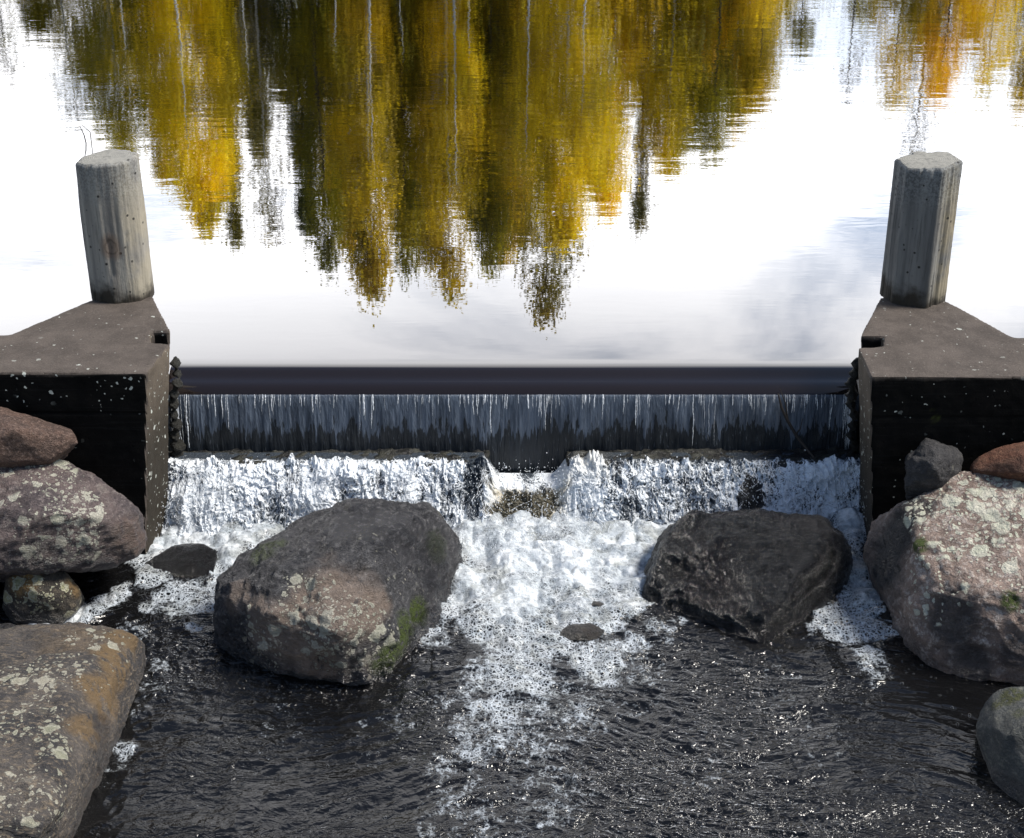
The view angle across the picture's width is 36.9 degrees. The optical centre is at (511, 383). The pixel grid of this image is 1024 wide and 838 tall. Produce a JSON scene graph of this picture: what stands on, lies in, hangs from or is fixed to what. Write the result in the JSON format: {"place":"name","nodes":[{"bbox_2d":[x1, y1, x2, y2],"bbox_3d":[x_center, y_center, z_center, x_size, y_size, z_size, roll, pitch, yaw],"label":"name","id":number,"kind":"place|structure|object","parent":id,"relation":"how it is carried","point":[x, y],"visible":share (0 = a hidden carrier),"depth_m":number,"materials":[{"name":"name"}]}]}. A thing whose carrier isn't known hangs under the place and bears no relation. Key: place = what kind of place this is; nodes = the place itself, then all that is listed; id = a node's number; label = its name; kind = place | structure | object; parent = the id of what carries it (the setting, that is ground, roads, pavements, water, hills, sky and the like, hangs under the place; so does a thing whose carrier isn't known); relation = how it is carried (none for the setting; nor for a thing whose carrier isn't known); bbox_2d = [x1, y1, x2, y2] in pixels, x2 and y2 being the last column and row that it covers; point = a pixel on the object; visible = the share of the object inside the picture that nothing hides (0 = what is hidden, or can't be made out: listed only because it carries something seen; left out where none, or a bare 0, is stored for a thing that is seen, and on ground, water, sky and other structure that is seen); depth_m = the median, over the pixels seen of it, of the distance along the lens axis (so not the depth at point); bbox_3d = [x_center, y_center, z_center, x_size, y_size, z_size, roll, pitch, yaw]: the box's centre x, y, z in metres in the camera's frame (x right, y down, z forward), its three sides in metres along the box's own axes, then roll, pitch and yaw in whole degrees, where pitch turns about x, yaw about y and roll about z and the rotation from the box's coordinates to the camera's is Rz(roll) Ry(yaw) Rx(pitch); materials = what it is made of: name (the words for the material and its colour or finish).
{"place":"outdoors","nodes":[
{"label":"outdoors","id":0,"kind":"place"},
{"bbox_2d":[0,0,1023,394],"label":"pond water","id":1,"kind":"structure","parent":0,"point":[516,196],"depth_m":9.00,"materials":[{"name":"white liquid"}]},
{"bbox_2d":[0,297,169,554],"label":"concrete pier","id":2,"kind":"structure","parent":1,"relation":"in","point":[93,375],"depth_m":6.02,"materials":[{"name":"black concrete"}]},
{"bbox_2d":[75,149,154,303],"bbox_3d":[-1.670,-0.664,6.473,0.269,0.625,0.255,0,26,0],"label":"timber post","id":3,"kind":"object","parent":2,"relation":"on","point":[113,219],"visible":1,"depth_m":6.38,"materials":[{"name":"grey wood"}]},
{"bbox_2d":[168,356,185,456],"bbox_3d":[-1.413,0.115,6.478,0.098,0.468,0.083,-21,33,-37],"label":"moss","id":4,"kind":"object","parent":2,"relation":"attached to","point":[177,445],"visible":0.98,"depth_m":6.46,"materials":[{"name":"black plant"}]},
{"bbox_2d":[80,124,91,142],"bbox_3d":[-2.666,-1.549,9.609,0.065,0.152,0.008,0,26,0],"label":"reed","id":5,"kind":"object","parent":1,"relation":"in","point":[84,135],"visible":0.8,"depth_m":9.60,"materials":[{"name":"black plant"}]},
{"bbox_2d":[168,379,859,467],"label":"weir wall","id":6,"kind":"structure","parent":1,"relation":"in","point":[390,454],"depth_m":6.55,"materials":[{"name":"black concrete"}]},
{"bbox_2d":[171,394,851,447],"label":"froth streaks","id":7,"kind":"object","parent":6,"relation":"on","point":[848,419],"visible":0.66,"depth_m":6.53,"materials":[{"name":"grey liquid"}]},
{"bbox_2d":[168,395,858,472],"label":"falling water","id":8,"kind":"structure","parent":6,"relation":"on","point":[515,436],"depth_m":6.56,"materials":[{"name":"liquid"}]},
{"bbox_2d":[736,472,765,509],"bbox_3d":[1.020,0.443,6.610,0.228,0.281,0.531,0,26,0],"label":"rock","id":9,"kind":"object","parent":6,"relation":"on","point":[743,497],"visible":0.41,"depth_m":6.38,"materials":[{"name":"stone"}]},
{"bbox_2d":[858,298,1023,535],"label":"concrete pier","id":10,"kind":"structure","parent":1,"relation":"in","point":[945,373],"depth_m":5.96,"materials":[{"name":"black concrete"}]},
{"bbox_2d":[844,357,859,456],"bbox_3d":[1.440,0.118,6.484,0.091,0.469,0.106,21,32,36],"label":"moss","id":11,"kind":"object","parent":10,"relation":"hanging from","point":[851,394],"visible":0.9,"depth_m":6.44,"materials":[{"name":"black plant"}]},
{"bbox_2d":[880,151,962,308],"bbox_3d":[1.712,-0.649,6.439,0.260,0.627,0.276,0,26,0],"label":"timber post","id":12,"kind":"object","parent":10,"relation":"on","point":[921,221],"visible":1,"depth_m":6.35,"materials":[{"name":"grey wood"}]},
{"bbox_2d":[0,507,1023,837],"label":"river water","id":13,"kind":"structure","parent":0,"point":[460,721],"depth_m":5.24,"materials":[{"name":"black liquid"}]},
{"bbox_2d":[2,571,84,624],"bbox_3d":[-1.803,0.791,5.882,0.362,0.309,0.372,0,26,0],"label":"rock","id":14,"kind":"object","parent":13,"relation":"in","point":[56,598],"visible":0.77,"depth_m":5.72,"materials":[{"name":"stone"}]},
{"bbox_2d":[0,459,147,581],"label":"boulder","id":15,"kind":"object","parent":14,"relation":"on","point":[61,515],"visible":0.91,"depth_m":5.67,"materials":[{"name":"stone"}]},
{"bbox_2d":[0,407,77,467],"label":"rock","id":16,"kind":"object","parent":15,"relation":"on","point":[26,440],"visible":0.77,"depth_m":5.76,"materials":[{"name":"brown stone"}]},
{"bbox_2d":[146,543,216,577],"bbox_3d":[-1.357,0.717,6.209,0.263,0.161,0.396,-19,32,-34],"label":"rock","id":17,"kind":"object","parent":13,"relation":"in","point":[191,560],"visible":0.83,"depth_m":6.11,"materials":[{"name":"stone"}]},
{"bbox_2d":[161,449,859,537],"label":"white water","id":18,"kind":"structure","parent":13,"relation":"on","point":[592,460],"depth_m":6.42,"materials":[{"name":"white liquid"}]},
{"bbox_2d":[778,389,814,458],"bbox_3d":[1.202,0.167,6.466,0.191,0.276,0.031,15,30,29],"label":"twig","id":19,"kind":"object","parent":18,"relation":"on","point":[795,433],"visible":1,"depth_m":6.48,"materials":[{"name":"black wood"}]},
{"bbox_2d":[156,452,864,556],"bbox_3d":[0.000,0.478,6.239,3.063,0.330,0.441,0,26,0],"label":"spray","id":20,"kind":"object","parent":13,"relation":"on","point":[517,499],"visible":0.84,"depth_m":6.33,"materials":[{"name":"white liquid"}]},
{"bbox_2d":[162,465,859,534],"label":"froth filaments","id":21,"kind":"object","parent":13,"relation":"on","point":[410,475],"visible":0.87,"depth_m":6.38,"materials":[{"name":"white liquid"}]},
{"bbox_2d":[150,637,974,835],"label":"bubbles","id":22,"kind":"object","parent":13,"relation":"on","point":[640,788],"visible":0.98,"depth_m":5.10,"materials":[{"name":"white liquid"}]},
{"bbox_2d":[560,623,604,640],"bbox_3d":[0.272,0.946,5.749,0.141,0.117,0.183,16,30,31],"label":"stone","id":23,"kind":"object","parent":13,"relation":"in","point":[585,631],"visible":1,"depth_m":5.69,"materials":[{"name":"grey stone"}]},
{"bbox_2d":[591,601,604,605],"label":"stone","id":24,"kind":"object","parent":13,"relation":"in","point":[596,603],"visible":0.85,"depth_m":5.86,"materials":[{"name":"grey stone"}]},
{"bbox_2d":[879,602,891,619],"bbox_3d":[1.457,0.882,5.884,0.085,0.120,0.210,13,28,25],"label":"stone","id":25,"kind":"object","parent":13,"relation":"in","point":[885,615],"visible":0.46,"depth_m":5.80,"materials":[{"name":"black stone"}]},
{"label":"river bed","id":26,"kind":"structure","parent":0,"visible":0},
{"bbox_2d":[0,622,145,837],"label":"boulder","id":27,"kind":"object","parent":26,"relation":"on","point":[68,691],"visible":0.91,"depth_m":4.88,"materials":[{"name":"stone"}]},
{"bbox_2d":[0,623,16,628],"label":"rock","id":28,"kind":"object","parent":27,"relation":"on","point":[6,625],"visible":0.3,"depth_m":5.61,"materials":[{"name":"grey stone"}]},
{"bbox_2d":[212,497,462,685],"bbox_3d":[-0.594,0.676,5.971,0.796,0.529,1.346,10,27,19],"label":"boulder","id":29,"kind":"object","parent":26,"relation":"on","point":[353,591],"visible":0.94,"depth_m":5.53,"materials":[{"name":"grey stone"}]},
{"bbox_2d":[642,508,852,642],"bbox_3d":[0.931,0.690,6.117,0.816,0.454,0.986,11,28,21],"label":"boulder","id":30,"kind":"object","parent":26,"relation":"on","point":[757,575],"visible":0.84,"depth_m":5.86,"materials":[{"name":"stone"}]},
{"bbox_2d":[863,471,1023,685],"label":"boulder","id":31,"kind":"object","parent":26,"relation":"on","point":[945,564],"visible":0.84,"depth_m":5.55,"materials":[{"name":"grey stone"}]},
{"bbox_2d":[904,438,962,500],"bbox_3d":[1.613,0.363,5.883,0.239,0.278,0.208,0,26,0],"label":"rock","id":32,"kind":"object","parent":31,"relation":"on","point":[930,464],"visible":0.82,"depth_m":5.81,"materials":[{"name":"grey stone"}]},
{"bbox_2d":[970,442,1023,482],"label":"rock","id":33,"kind":"object","parent":31,"relation":"on","point":[1006,462],"visible":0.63,"depth_m":5.79,"materials":[{"name":"orange stone"}]},
{"bbox_2d":[976,686,1023,805],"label":"rock","id":34,"kind":"object","parent":26,"relation":"on","point":[1000,730],"visible":0.81,"depth_m":4.97,"materials":[{"name":"grey stone"}]}
]}

